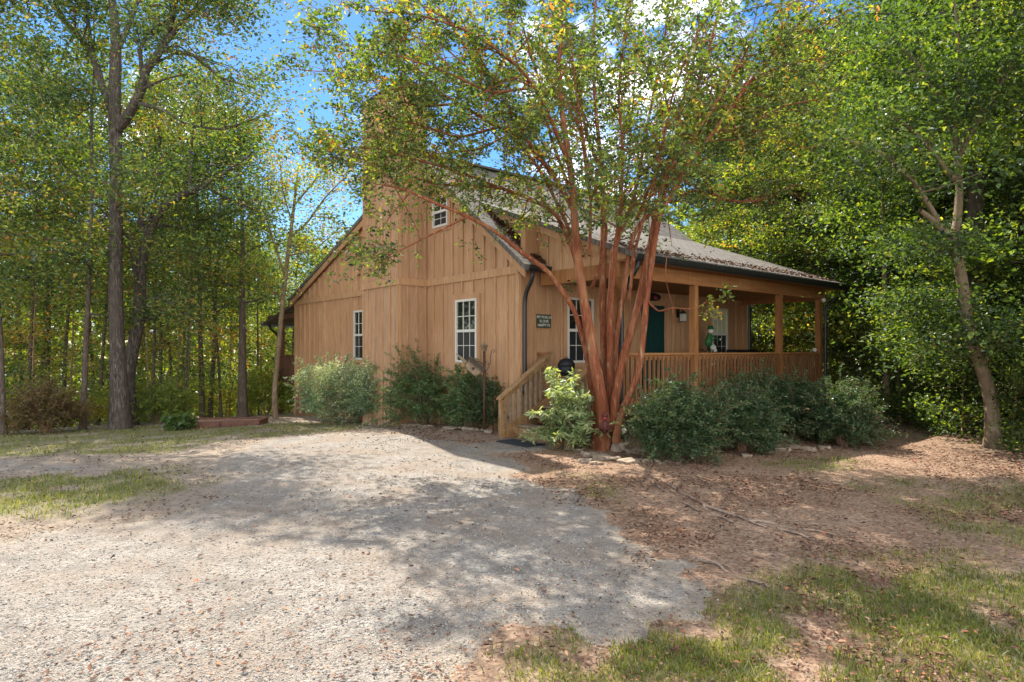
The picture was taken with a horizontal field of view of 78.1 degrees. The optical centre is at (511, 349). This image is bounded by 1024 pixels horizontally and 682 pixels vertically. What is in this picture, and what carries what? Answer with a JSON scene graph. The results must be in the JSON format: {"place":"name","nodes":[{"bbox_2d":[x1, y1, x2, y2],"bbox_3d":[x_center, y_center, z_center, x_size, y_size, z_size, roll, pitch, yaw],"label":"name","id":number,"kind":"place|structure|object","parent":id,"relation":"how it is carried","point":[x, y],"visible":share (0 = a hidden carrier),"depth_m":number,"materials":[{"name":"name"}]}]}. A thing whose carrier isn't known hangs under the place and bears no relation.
{"place":"outdoors","nodes":[
{"label":"outdoors","id":0,"kind":"place"},
{"bbox_2d":[0,0,918,364],"label":"sky","id":1,"kind":"structure","parent":0,"point":[353,22],"materials":[{"name":"blue"}]},
{"bbox_2d":[0,367,1023,681],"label":"ground","id":2,"kind":"structure","parent":0,"point":[740,529],"depth_m":6.55,"materials":[{"name":"soil"}]},
{"bbox_2d":[0,245,57,398],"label":"young tree","id":3,"kind":"object","parent":2,"relation":"on","point":[27,344],"visible":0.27,"depth_m":23.25,"materials":[{"name":"green plant"}]},
{"bbox_2d":[0,23,72,245],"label":"gum tree","id":4,"kind":"object","parent":2,"relation":"on","point":[10,188],"visible":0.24,"depth_m":21.82,"materials":[{"name":"green plant"}]},
{"bbox_2d":[0,71,72,362],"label":"oak tree","id":5,"kind":"object","parent":2,"relation":"on","point":[15,344],"visible":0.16,"depth_m":24.99,"materials":[{"name":"green plant"}]},
{"bbox_2d":[0,60,78,341],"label":"oak tree","id":6,"kind":"object","parent":2,"relation":"on","point":[30,157],"visible":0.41,"depth_m":21.05,"materials":[{"name":"green plant"}]},
{"bbox_2d":[0,256,95,424],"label":"young tree","id":7,"kind":"object","parent":2,"relation":"on","point":[10,380],"visible":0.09,"depth_m":27.02,"materials":[{"name":"green plant"}]},
{"bbox_2d":[0,106,100,429],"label":"oak tree","id":8,"kind":"object","parent":2,"relation":"on","point":[22,428],"visible":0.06,"depth_m":30.18,"materials":[{"name":"green plant"}]},
{"bbox_2d":[0,371,103,434],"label":"russet shrub","id":9,"kind":"object","parent":2,"relation":"on","point":[37,412],"visible":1,"depth_m":16.73,"materials":[{"name":"brown plant"}]},
{"bbox_2d":[1,99,106,428],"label":"gum tree","id":10,"kind":"object","parent":2,"relation":"on","point":[26,180],"visible":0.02,"depth_m":28.02,"materials":[{"name":"green plant"}]},
{"bbox_2d":[0,216,108,429],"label":"young tree","id":11,"kind":"object","parent":2,"relation":"on","point":[34,365],"visible":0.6,"depth_m":20.83,"materials":[{"name":"green plant"}]},
{"bbox_2d":[0,19,108,429],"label":"gum tree","id":12,"kind":"object","parent":2,"relation":"on","point":[33,230],"visible":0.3,"depth_m":21.81,"materials":[{"name":"green plant"}]},
{"bbox_2d":[5,278,108,397],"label":"young tree","id":13,"kind":"object","parent":2,"relation":"on","point":[69,344],"visible":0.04,"depth_m":33.01,"materials":[{"name":"green plant"}]},
{"bbox_2d":[0,58,127,426],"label":"oak tree","id":14,"kind":"object","parent":2,"relation":"on","point":[48,306],"visible":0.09,"depth_m":26.01,"materials":[{"name":"green plant"}]},
{"bbox_2d":[0,0,132,434],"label":"gum tree","id":15,"kind":"object","parent":2,"relation":"on","point":[19,256],"visible":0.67,"depth_m":17.15,"materials":[{"name":"green plant"}]},
{"bbox_2d":[5,151,133,424],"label":"oak tree","id":16,"kind":"object","parent":2,"relation":"on","point":[92,357],"visible":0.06,"depth_m":30.61,"materials":[{"name":"green plant"}]},
{"bbox_2d":[46,376,109,426],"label":"understory shrub","id":17,"kind":"object","parent":2,"relation":"on","point":[103,416],"visible":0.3,"depth_m":21.79,"materials":[{"name":"green plant"}]},
{"bbox_2d":[10,34,148,426],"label":"gum tree","id":18,"kind":"object","parent":2,"relation":"on","point":[66,343],"visible":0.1,"depth_m":23.89,"materials":[{"name":"green plant"}]},
{"bbox_2d":[1,213,170,426],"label":"young tree","id":19,"kind":"object","parent":2,"relation":"on","point":[72,366],"visible":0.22,"depth_m":23.11,"materials":[{"name":"green plant"}]},
{"bbox_2d":[24,63,183,424],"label":"gum tree","id":20,"kind":"object","parent":2,"relation":"on","point":[106,305],"visible":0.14,"depth_m":23.07,"materials":[{"name":"green plant"}]},
{"bbox_2d":[8,219,203,423],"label":"young tree","id":21,"kind":"object","parent":2,"relation":"on","point":[76,365],"visible":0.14,"depth_m":25.93,"materials":[{"name":"green plant"}]},
{"bbox_2d":[0,0,218,428],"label":"gum tree","id":22,"kind":"object","parent":2,"relation":"on","point":[89,273],"visible":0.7,"depth_m":17.82,"materials":[{"name":"green plant"}]},
{"bbox_2d":[60,250,223,420],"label":"young tree","id":23,"kind":"object","parent":2,"relation":"on","point":[156,289],"visible":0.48,"depth_m":21.14,"materials":[{"name":"green plant"}]},
{"bbox_2d":[81,151,207,421],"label":"oak tree","id":24,"kind":"object","parent":2,"relation":"on","point":[143,362],"visible":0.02,"depth_m":29.88,"materials":[{"name":"green plant"}]},
{"bbox_2d":[78,73,225,421],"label":"gum tree","id":25,"kind":"object","parent":2,"relation":"on","point":[154,329],"visible":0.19,"depth_m":22.61,"materials":[{"name":"green plant"}]},
{"bbox_2d":[106,76,204,402],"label":"gum tree","id":26,"kind":"object","parent":2,"relation":"on","point":[170,362],"visible":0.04,"depth_m":25.89,"materials":[{"name":"green plant"}]},
{"bbox_2d":[68,62,254,419],"bbox_3d":[-14.023,-4.225,25.199,7.072,14.398,6.760,0,0,-23],"label":"gum tree","id":27,"kind":"object","parent":2,"relation":"on","point":[128,295],"visible":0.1,"depth_m":24.93,"materials":[{"name":"green plant"}]},
{"bbox_2d":[130,376,204,423],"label":"understory shrub","id":28,"kind":"object","parent":2,"relation":"on","point":[159,403],"visible":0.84,"depth_m":19.31,"materials":[{"name":"green plant"}]},
{"bbox_2d":[0,0,337,429],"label":"oak tree","id":29,"kind":"object","parent":2,"relation":"on","point":[120,412],"visible":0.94,"depth_m":16.28,"materials":[{"name":"green plant"}]},
{"bbox_2d":[27,61,324,425],"bbox_3d":[-9.168,-3.257,19.092,7.656,11.359,6.805,0,0,0],"label":"oak tree","id":30,"kind":"object","parent":2,"relation":"on","point":[139,267],"visible":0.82,"depth_m":18.46,"materials":[{"name":"green plant"}]},
{"bbox_2d":[159,409,198,430],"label":"broadleaf plant","id":31,"kind":"object","parent":2,"relation":"on","point":[179,421],"visible":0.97,"depth_m":16.48,"materials":[{"name":"green plant"}]},
{"bbox_2d":[131,159,236,384],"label":"oak tree","id":32,"kind":"object","parent":2,"relation":"on","point":[207,362],"visible":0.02,"depth_m":34.04,"materials":[{"name":"green plant"}]},
{"bbox_2d":[101,229,267,401],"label":"young tree","id":33,"kind":"object","parent":2,"relation":"on","point":[196,362],"visible":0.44,"depth_m":22.75,"materials":[{"name":"green plant"}]},
{"bbox_2d":[123,130,245,397],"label":"gum tree","id":34,"kind":"object","parent":2,"relation":"on","point":[180,216],"visible":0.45,"depth_m":21.37,"materials":[{"name":"green plant"}]},
{"bbox_2d":[104,55,288,417],"bbox_3d":[-12.021,-4.278,24.209,6.058,14.016,7.109,0,0,-28],"label":"oak tree","id":35,"kind":"object","parent":2,"relation":"on","point":[202,395],"visible":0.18,"depth_m":23.93,"materials":[{"name":"green plant"}]},
{"bbox_2d":[125,260,274,408],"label":"young tree","id":36,"kind":"object","parent":2,"relation":"on","point":[191,346],"visible":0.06,"depth_m":29.27,"materials":[{"name":"green plant"}]},
{"bbox_2d":[160,117,266,416],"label":"gum tree","id":37,"kind":"object","parent":2,"relation":"on","point":[220,392],"visible":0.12,"depth_m":23.89,"materials":[{"name":"green plant"}]},
{"bbox_2d":[123,95,304,417],"bbox_3d":[-11.922,-3.752,25.587,6.754,13.315,5.755,0,0,6],"label":"oak tree","id":38,"kind":"object","parent":2,"relation":"on","point":[209,411],"visible":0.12,"depth_m":25.46,"materials":[{"name":"green plant"}]},
{"bbox_2d":[174,263,269,412],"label":"young tree","id":39,"kind":"object","parent":2,"relation":"on","point":[218,346],"visible":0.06,"depth_m":33.03,"materials":[{"name":"green plant"}]},
{"bbox_2d":[182,367,265,417],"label":"understory shrub","id":40,"kind":"object","parent":2,"relation":"on","point":[233,400],"visible":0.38,"depth_m":25.61,"materials":[{"name":"green plant"}]},
{"bbox_2d":[188,417,267,428],"bbox_3d":[-7.918,2.039,17.483,2.000,0.220,1.020,0,0,-8],"label":"raised bed","id":41,"kind":"object","parent":2,"relation":"on","point":[212,422],"visible":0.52,"depth_m":17.09,"materials":[{"name":"wood"}]},
{"bbox_2d":[182,239,298,416],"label":"young tree","id":42,"kind":"object","parent":2,"relation":"on","point":[227,370],"visible":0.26,"depth_m":26.59,"materials":[{"name":"green plant"}]},
{"bbox_2d":[152,93,329,416],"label":"oak tree","id":43,"kind":"object","parent":2,"relation":"on","point":[242,410],"visible":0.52,"depth_m":21.77,"materials":[{"name":"green plant"}]},
{"bbox_2d":[205,227,279,415],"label":"oak tree","id":44,"kind":"object","parent":2,"relation":"on","point":[248,324],"visible":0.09,"depth_m":36.05,"materials":[{"name":"green plant"}]},
{"bbox_2d":[204,253,303,414],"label":"young tree","id":45,"kind":"object","parent":2,"relation":"on","point":[261,337],"visible":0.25,"depth_m":27.48,"materials":[{"name":"green plant"}]},
{"bbox_2d":[221,183,303,414],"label":"gum tree","id":46,"kind":"object","parent":2,"relation":"on","point":[282,258],"visible":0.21,"depth_m":25.25,"materials":[{"name":"green plant"}]},
{"bbox_2d":[233,361,293,414],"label":"understory shrub","id":47,"kind":"object","parent":2,"relation":"on","point":[264,382],"visible":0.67,"depth_m":23.13,"materials":[{"name":"green plant"}]},
{"bbox_2d":[224,224,331,412],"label":"hickory tree","id":48,"kind":"object","parent":2,"relation":"on","point":[308,267],"visible":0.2,"depth_m":30.44,"materials":[{"name":"green plant"}]},
{"bbox_2d":[215,126,362,417],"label":"gum tree","id":49,"kind":"object","parent":2,"relation":"on","point":[283,296],"visible":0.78,"depth_m":20.08,"materials":[{"name":"green plant"}]},
{"bbox_2d":[283,352,362,423],"bbox_3d":[-4.868,1.143,17.209,2.914,2.212,2.682,0,0,0],"label":"silvery shrub","id":50,"kind":"object","parent":2,"relation":"on","point":[314,398],"visible":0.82,"depth_m":16.79,"materials":[{"name":"green plant"}]},
{"bbox_2d":[0,432,714,681],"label":"gravel drive","id":51,"kind":"structure","parent":2,"relation":"on","point":[360,473],"depth_m":4.86,"materials":[{"name":"grey gravel"}]},
{"bbox_2d":[331,356,386,426],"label":"silvery shrub","id":52,"kind":"object","parent":2,"relation":"on","point":[360,397],"visible":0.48,"depth_m":15.87,"materials":[{"name":"green plant"}]},
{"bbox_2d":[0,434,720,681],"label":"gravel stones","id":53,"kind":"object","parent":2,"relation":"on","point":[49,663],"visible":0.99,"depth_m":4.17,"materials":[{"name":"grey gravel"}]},
{"bbox_2d":[361,338,451,427],"bbox_3d":[-2.077,0.819,14.851,2.685,2.194,2.551,0,0,-29],"label":"arching shrub","id":54,"kind":"object","parent":2,"relation":"on","point":[429,382],"visible":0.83,"depth_m":14.50,"materials":[{"name":"green plant"}]},
{"bbox_2d":[431,358,491,427],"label":"nandina shrub","id":55,"kind":"object","parent":2,"relation":"on","point":[457,396],"visible":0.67,"depth_m":13.50,"materials":[{"name":"green plant"}]},
{"bbox_2d":[455,373,508,431],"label":"nandina shrub","id":56,"kind":"object","parent":2,"relation":"on","point":[491,389],"visible":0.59,"depth_m":13.21,"materials":[{"name":"green plant"}]},
{"bbox_2d":[477,342,494,431],"bbox_3d":[-0.559,0.790,12.811,0.402,1.898,0.160,0,0,-20],"label":"birdhouse pole","id":57,"kind":"object","parent":2,"relation":"on","point":[484,345],"visible":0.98,"depth_m":12.79,"materials":[{"name":"metal"}]},
{"bbox_2d":[456,353,484,375],"bbox_3d":[-0.871,0.277,12.760,0.651,0.268,0.240,38,-6,-8],"label":"birdhouse","id":58,"kind":"object","parent":57,"relation":"attached to","point":[473,366],"visible":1,"depth_m":12.71,"materials":[{"name":"grey wood"}]},
{"bbox_2d":[3,163,1015,428],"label":"distant woods","id":59,"kind":"object","parent":2,"relation":"on","point":[97,321],"visible":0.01,"depth_m":43.36,"materials":[{"name":"green plant"}]},
{"bbox_2d":[0,421,1023,681],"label":"grass","id":60,"kind":"structure","parent":2,"relation":"on","point":[1006,641],"depth_m":3.93,"materials":[{"name":"green plant"}]},
{"bbox_2d":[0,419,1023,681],"bbox_3d":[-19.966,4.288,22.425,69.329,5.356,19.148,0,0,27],"label":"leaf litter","id":61,"kind":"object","parent":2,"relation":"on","point":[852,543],"visible":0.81,"depth_m":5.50,"materials":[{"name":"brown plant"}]},
{"bbox_2d":[855,304,953,421],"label":"sapling","id":62,"kind":"object","parent":61,"relation":"on","point":[873,373],"visible":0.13,"depth_m":14.96,"materials":[{"name":"green plant"}]},
{"bbox_2d":[940,267,1023,426],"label":"sapling","id":63,"kind":"object","parent":61,"relation":"on","point":[996,284],"visible":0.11,"depth_m":12.65,"materials":[{"name":"green plant"}]},
{"bbox_2d":[966,280,1023,438],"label":"sapling","id":64,"kind":"object","parent":61,"relation":"on","point":[1014,307],"visible":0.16,"depth_m":11.58,"materials":[{"name":"green plant"}]},
{"bbox_2d":[261,85,849,447],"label":"house","id":65,"kind":"structure","parent":2,"relation":"on","point":[447,300],"depth_m":14.90,"materials":[{"name":"beige wood"}]},
{"bbox_2d":[352,306,362,362],"bbox_3d":[-4.367,-0.420,18.168,0.049,1.630,1.020,0,0,-40],"label":"window","id":66,"kind":"structure","parent":65,"relation":"in","point":[357,312],"depth_m":18.34,"materials":[{"name":"white plastic"}]},
{"bbox_2d":[430,193,450,233],"bbox_3d":[-1.702,-3.275,14.964,0.049,0.940,0.850,0,0,-40],"label":"window","id":67,"kind":"structure","parent":65,"relation":"in","point":[442,218],"depth_m":14.96,"materials":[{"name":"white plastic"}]},
{"bbox_2d":[453,293,480,366],"bbox_3d":[-1.033,-0.420,14.162,0.049,1.630,1.020,0,0,-40],"label":"window","id":68,"kind":"structure","parent":65,"relation":"in","point":[466,308],"depth_m":14.15,"materials":[{"name":"white plastic"}]},
{"bbox_2d":[563,292,595,367],"bbox_3d":[1.503,-0.420,13.853,1.020,1.630,0.049,0,0,-40],"label":"window","id":69,"kind":"structure","parent":65,"relation":"in","point":[572,347],"depth_m":13.74,"materials":[{"name":"white plastic"}]},
{"bbox_2d":[641,305,663,388],"bbox_3d":[3.472,-0.070,15.456,0.910,2.020,0.101,0,0,-40],"label":"door","id":70,"kind":"structure","parent":65,"relation":"in","point":[655,327],"depth_m":15.50,"materials":[{"name":"teal paint"}]},
{"bbox_2d":[709,304,729,363],"bbox_3d":[5.729,-0.420,17.377,0.960,1.630,0.049,0,0,-40],"label":"window","id":71,"kind":"structure","parent":65,"relation":"in","point":[721,329],"depth_m":17.45,"materials":[{"name":"white plastic"}]},
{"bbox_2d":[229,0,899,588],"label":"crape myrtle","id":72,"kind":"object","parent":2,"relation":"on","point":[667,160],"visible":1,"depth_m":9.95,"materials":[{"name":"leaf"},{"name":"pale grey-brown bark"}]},
{"bbox_2d":[519,366,610,452],"bbox_3d":[0.882,1.028,10.734,1.568,1.501,1.373,0,0,0],"label":"pale shrub","id":73,"kind":"object","parent":2,"relation":"on","point":[572,427],"visible":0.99,"depth_m":10.58,"materials":[{"name":"green plant"}]},
{"bbox_2d":[609,364,754,466],"bbox_3d":[2.558,1.056,9.615,2.037,1.650,1.769,0,0,-31],"label":"dark shrub","id":74,"kind":"object","parent":2,"relation":"on","point":[666,409],"visible":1,"depth_m":9.35,"materials":[{"name":"green plant"}]},
{"bbox_2d":[647,88,827,330],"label":"maple tree","id":75,"kind":"object","parent":2,"relation":"on","point":[712,163],"visible":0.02,"depth_m":26.17,"materials":[{"name":"green plant"}]},
{"bbox_2d":[677,95,827,370],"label":"maple tree","id":76,"kind":"object","parent":2,"relation":"on","point":[695,231],"visible":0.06,"depth_m":23.92,"materials":[{"name":"green plant"}]},
{"bbox_2d":[704,372,803,454],"bbox_3d":[3.851,1.099,10.463,1.906,1.437,1.792,0,0,0],"label":"dark shrub","id":77,"kind":"object","parent":2,"relation":"on","point":[759,413],"visible":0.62,"depth_m":10.14,"materials":[{"name":"green plant"}]},
{"bbox_2d":[709,358,801,433],"bbox_3d":[4.856,0.992,12.434,1.885,1.649,1.600,0,0,28],"label":"dark shrub","id":78,"kind":"object","parent":2,"relation":"on","point":[742,378],"visible":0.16,"depth_m":12.32,"materials":[{"name":"green plant"}]},
{"bbox_2d":[675,131,836,372],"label":"maple tree","id":79,"kind":"object","parent":2,"relation":"on","point":[754,228],"depth_m":25.68,"materials":[{"name":"green plant"}]},
{"bbox_2d":[680,1,886,377],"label":"maple tree","id":80,"kind":"object","parent":2,"relation":"on","point":[747,246],"visible":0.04,"depth_m":22.26,"materials":[{"name":"green plant"}]},
{"bbox_2d":[732,365,848,441],"bbox_3d":[5.324,1.033,12.046,2.285,1.518,2.156,0,0,0],"label":"dark shrub","id":81,"kind":"object","parent":2,"relation":"on","point":[802,387],"visible":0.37,"depth_m":11.70,"materials":[{"name":"green plant"}]},
{"bbox_2d":[689,40,940,381],"bbox_3d":[9.719,-3.803,20.031,7.717,11.140,8.093,0,0,-8],"label":"maple tree","id":82,"kind":"object","parent":2,"relation":"on","point":[790,322],"visible":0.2,"depth_m":19.58,"materials":[{"name":"green plant"}]},
{"bbox_2d":[785,297,867,404],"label":"sapling","id":83,"kind":"object","parent":2,"relation":"on","point":[842,358],"visible":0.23,"depth_m":17.77,"materials":[{"name":"green plant"}]},
{"bbox_2d":[794,366,909,451],"bbox_3d":[5.906,1.055,11.238,1.779,1.529,1.690,0,0,0],"label":"dark shrub","id":84,"kind":"object","parent":2,"relation":"on","point":[859,418],"visible":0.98,"depth_m":10.97,"materials":[{"name":"green plant"}]},
{"bbox_2d":[709,0,1023,342],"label":"maple tree","id":85,"kind":"object","parent":2,"relation":"on","point":[831,204],"visible":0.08,"depth_m":17.75,"materials":[{"name":"green plant"}]},
{"bbox_2d":[730,23,1006,386],"bbox_3d":[11.751,-4.470,20.660,8.974,12.479,8.419,0,0,-31],"label":"maple tree","id":86,"kind":"object","parent":2,"relation":"on","point":[835,278],"visible":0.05,"depth_m":19.73,"materials":[{"name":"green plant"}]},
{"bbox_2d":[827,286,928,412],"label":"sapling","id":87,"kind":"object","parent":2,"relation":"on","point":[854,351],"visible":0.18,"depth_m":16.80,"materials":[{"name":"green plant"}]},
{"bbox_2d":[748,0,1023,448],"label":"maple tree","id":88,"kind":"object","parent":2,"relation":"on","point":[951,242],"visible":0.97,"depth_m":10.59,"materials":[{"name":"green plant"}]},
{"bbox_2d":[781,15,998,422],"bbox_3d":[8.574,-2.933,14.713,4.352,9.364,4.366,0,0,-17],"label":"gum tree","id":89,"kind":"object","parent":2,"relation":"on","point":[886,376],"visible":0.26,"depth_m":14.56,"materials":[{"name":"green plant"}]},
{"bbox_2d":[769,27,1017,404],"bbox_3d":[11.808,-3.860,18.350,8.077,11.231,7.577,0,0,30],"label":"maple tree","id":90,"kind":"object","parent":2,"relation":"on","point":[820,241],"visible":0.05,"depth_m":18.02,"materials":[{"name":"green plant"}]},
{"bbox_2d":[841,271,948,415],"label":"sapling","id":91,"kind":"object","parent":2,"relation":"on","point":[855,340],"visible":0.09,"depth_m":15.82,"materials":[{"name":"green plant"}]},
{"bbox_2d":[780,21,1022,392],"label":"maple tree","id":92,"kind":"object","parent":2,"relation":"on","point":[843,335],"visible":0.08,"depth_m":17.38,"materials":[{"name":"green plant"}]},
{"bbox_2d":[852,316,951,425],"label":"sapling","id":93,"kind":"object","parent":2,"relation":"on","point":[877,339],"visible":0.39,"depth_m":14.25,"materials":[{"name":"green plant"}]},
{"bbox_2d":[802,0,1023,433],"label":"gum tree","id":94,"kind":"object","parent":2,"relation":"on","point":[972,203],"visible":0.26,"depth_m":12.82,"materials":[{"name":"green plant"}]},
{"bbox_2d":[802,0,1023,344],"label":"maple tree","id":95,"kind":"object","parent":2,"relation":"on","point":[1016,207],"visible":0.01,"depth_m":16.54,"materials":[{"name":"green plant"}]},
{"bbox_2d":[825,0,1023,356],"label":"maple tree","id":96,"kind":"object","parent":2,"relation":"on","point":[983,198],"visible":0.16,"depth_m":13.35,"materials":[{"name":"green plant"}]},
{"bbox_2d":[839,0,1023,425],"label":"maple tree","id":97,"kind":"object","parent":2,"relation":"on","point":[984,230],"visible":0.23,"depth_m":12.57,"materials":[{"name":"green plant"}]},
{"bbox_2d":[847,0,1023,404],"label":"maple tree","id":98,"kind":"object","parent":2,"relation":"on","point":[962,166],"visible":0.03,"depth_m":16.17,"materials":[{"name":"green plant"}]},
{"bbox_2d":[880,311,994,430],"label":"sapling","id":99,"kind":"object","parent":2,"relation":"on","point":[913,324],"visible":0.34,"depth_m":13.18,"materials":[{"name":"green plant"}]},
{"bbox_2d":[870,274,1011,425],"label":"sapling","id":100,"kind":"object","parent":2,"relation":"on","point":[915,384],"visible":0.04,"depth_m":13.80,"materials":[{"name":"green plant"}]},
{"bbox_2d":[867,3,1023,376],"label":"maple tree","id":101,"kind":"object","parent":2,"relation":"on","point":[998,152],"visible":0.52,"depth_m":11.15,"materials":[{"name":"green plant"}]},
{"bbox_2d":[901,316,1022,440],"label":"sapling","id":102,"kind":"object","parent":2,"relation":"on","point":[963,406],"visible":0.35,"depth_m":12.14,"materials":[{"name":"green plant"}]},
{"bbox_2d":[950,341,1023,445],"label":"sapling","id":103,"kind":"object","parent":2,"relation":"on","point":[1008,361],"visible":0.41,"depth_m":11.16,"materials":[{"name":"green plant"}]},
{"bbox_2d":[977,354,1023,452],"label":"sapling","id":104,"kind":"object","parent":2,"relation":"on","point":[1003,400],"visible":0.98,"depth_m":10.42,"materials":[{"name":"green plant"}]},
{"bbox_2d":[698,325,723,386],"bbox_3d":[5.085,0.165,16.157,1.301,1.570,0.440,0,0,-40],"label":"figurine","id":105,"kind":"object","parent":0,"point":[709,339],"visible":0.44,"depth_m":16.08,"materials":[{"name":"ceramic"}]},
{"bbox_2d":[752,302,810,379],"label":"sapling","id":106,"kind":"object","parent":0,"point":[770,310],"visible":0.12,"depth_m":21.37,"materials":[{"name":"green plant"}]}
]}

